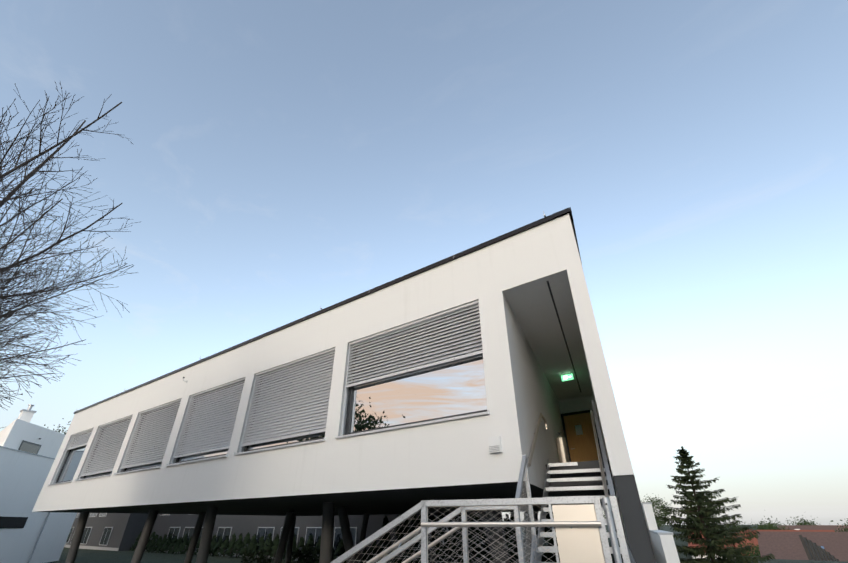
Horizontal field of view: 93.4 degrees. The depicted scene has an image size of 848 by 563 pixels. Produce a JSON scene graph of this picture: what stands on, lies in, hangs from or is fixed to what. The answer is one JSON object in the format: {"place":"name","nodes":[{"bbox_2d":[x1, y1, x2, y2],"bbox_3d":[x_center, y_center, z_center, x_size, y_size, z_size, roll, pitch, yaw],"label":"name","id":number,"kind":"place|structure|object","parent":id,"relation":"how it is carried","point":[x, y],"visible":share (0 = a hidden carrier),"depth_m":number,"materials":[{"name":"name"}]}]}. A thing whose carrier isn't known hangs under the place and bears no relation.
{"place":"outdoors","nodes":[
{"label":"outdoors","id":0,"kind":"place"},
{"bbox_2d":[0,0,847,525],"label":"sky","id":1,"kind":"structure","parent":0,"point":[286,160],"materials":[{"name":"blue"}]},
{"bbox_2d":[46,525,847,562],"bbox_3d":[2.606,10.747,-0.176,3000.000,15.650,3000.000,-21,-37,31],"label":"ground","id":2,"kind":"structure","parent":0,"point":[93,556],"depth_m":38.58,"materials":[{"name":"green plant"}]},
{"bbox_2d":[0,404,76,562],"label":"white neighbour house","id":3,"kind":"structure","parent":2,"relation":"on","point":[28,452],"depth_m":26.07,"materials":[{"name":"white paint"}]},
{"bbox_2d":[44,418,70,434],"bbox_3d":[-40.624,21.481,42.105,7.610,13.200,8.531,3,-31,-5],"label":"tree","id":4,"kind":"object","parent":2,"relation":"on","point":[62,428],"visible":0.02,"depth_m":44.62,"materials":[{"name":"green plant"}]},
{"bbox_2d":[0,81,137,427],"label":"bare tree","id":5,"kind":"object","parent":2,"relation":"on","point":[13,265],"visible":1,"depth_m":6.95,"materials":[{"name":"brown plant"}]},
{"bbox_2d":[64,513,147,550],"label":"building","id":6,"kind":"structure","parent":2,"relation":"on","point":[113,531],"depth_m":52.48,"materials":[{"name":"grey paint"}]},
{"bbox_2d":[129,532,397,562],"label":"hedge","id":7,"kind":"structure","parent":2,"relation":"on","point":[160,542],"depth_m":37.66,"materials":[{"name":"green plant"}]},
{"bbox_2d":[65,496,538,562],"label":"support columns","id":8,"kind":"structure","parent":2,"relation":"on","point":[287,533],"depth_m":13.45,"materials":[{"name":"paint"}]},
{"bbox_2d":[145,513,489,562],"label":"building","id":9,"kind":"structure","parent":2,"relation":"on","point":[183,525],"depth_m":38.17,"materials":[{"name":"silver concrete"}]},
{"bbox_2d":[32,207,655,562],"bbox_3d":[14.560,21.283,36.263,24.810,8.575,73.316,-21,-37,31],"label":"building","id":10,"kind":"structure","parent":2,"relation":"on","point":[452,377],"depth_m":8.64,"materials":[{"name":"white paint"}]},
{"bbox_2d":[241,531,559,562],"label":"shrubs","id":11,"kind":"object","parent":2,"relation":"on","point":[306,553],"visible":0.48,"depth_m":20.67,"materials":[{"name":"green plant"}]},
{"bbox_2d":[376,512,559,562],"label":"thuja hedge","id":12,"kind":"object","parent":2,"relation":"on","point":[411,529],"visible":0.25,"depth_m":23.21,"materials":[{"name":"green plant"}]},
{"bbox_2d":[398,512,556,562],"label":"building","id":13,"kind":"structure","parent":2,"relation":"on","point":[433,517],"depth_m":24.68,"materials":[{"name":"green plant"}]},
{"bbox_2d":[330,400,635,562],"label":"steel stair","id":14,"kind":"object","parent":2,"relation":"on","point":[576,524],"visible":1,"depth_m":3.73,"materials":[{"name":"beige metal"}]},
{"bbox_2d":[640,495,676,529],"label":"tree","id":15,"kind":"object","parent":2,"relation":"on","point":[658,522],"visible":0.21,"depth_m":115.35,"materials":[{"name":"green plant"}]},
{"bbox_2d":[638,491,679,562],"bbox_3d":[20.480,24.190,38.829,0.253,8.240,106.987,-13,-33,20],"label":"building","id":16,"kind":"structure","parent":2,"relation":"on","point":[663,547],"depth_m":8.50,"materials":[{"name":"white paint"}]},
{"bbox_2d":[680,499,719,518],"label":"tree","id":17,"kind":"object","parent":2,"relation":"on","point":[700,507],"visible":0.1,"depth_m":118.00,"materials":[{"name":"green plant"}]},
{"bbox_2d":[688,532,733,558],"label":"roof","id":18,"kind":"structure","parent":2,"relation":"on","point":[691,544],"depth_m":71.78,"materials":[{"name":"tile"}]},
{"bbox_2d":[654,446,774,562],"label":"spruce tree","id":19,"kind":"object","parent":2,"relation":"on","point":[708,527],"visible":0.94,"depth_m":18.47,"materials":[{"name":"green plant"}]},
{"bbox_2d":[726,521,754,529],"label":"tree","id":20,"kind":"object","parent":2,"relation":"on","point":[738,526],"visible":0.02,"depth_m":112.46,"materials":[{"name":"green plant"}]},
{"bbox_2d":[727,540,760,558],"bbox_3d":[38.248,33.552,45.684,8.689,8.157,8.039,-6,-32,9],"label":"slope tree","id":21,"kind":"object","parent":2,"relation":"on","point":[756,551],"visible":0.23,"depth_m":46.05,"materials":[{"name":"green plant"}]},
{"bbox_2d":[744,516,791,529],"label":"tree","id":22,"kind":"object","parent":2,"relation":"on","point":[769,527],"visible":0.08,"depth_m":79.18,"materials":[{"name":"green plant"}]},
{"bbox_2d":[755,517,787,529],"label":"tree","id":23,"kind":"object","parent":2,"relation":"on","point":[768,523],"visible":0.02,"depth_m":106.64,"materials":[{"name":"green plant"}]},
{"bbox_2d":[733,529,834,554],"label":"roof","id":24,"kind":"structure","parent":2,"relation":"on","point":[754,540],"depth_m":60.24,"materials":[{"name":"tile"}]},
{"bbox_2d":[756,531,847,561],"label":"roof","id":25,"kind":"structure","parent":2,"relation":"on","point":[783,545],"depth_m":33.94,"materials":[{"name":"tile"}]},
{"bbox_2d":[786,515,820,524],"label":"tree","id":26,"kind":"object","parent":2,"relation":"on","point":[804,523],"visible":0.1,"depth_m":105.56,"materials":[{"name":"green plant"}]},
{"bbox_2d":[777,525,847,531],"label":"roof","id":27,"kind":"structure","parent":2,"relation":"on","point":[814,527],"depth_m":80.80,"materials":[{"name":"tile"}]},
{"bbox_2d":[799,535,838,560],"bbox_3d":[29.235,20.618,27.451,18.464,5.697,0.158,24,-39,-34],"label":"house roof","id":28,"kind":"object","parent":2,"relation":"on","point":[814,551],"visible":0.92,"depth_m":24.47,"materials":[{"name":"grey"}]},
{"bbox_2d":[831,518,847,531],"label":"tree","id":29,"kind":"object","parent":2,"relation":"on","point":[845,529],"visible":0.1,"depth_m":67.39,"materials":[{"name":"green plant"}]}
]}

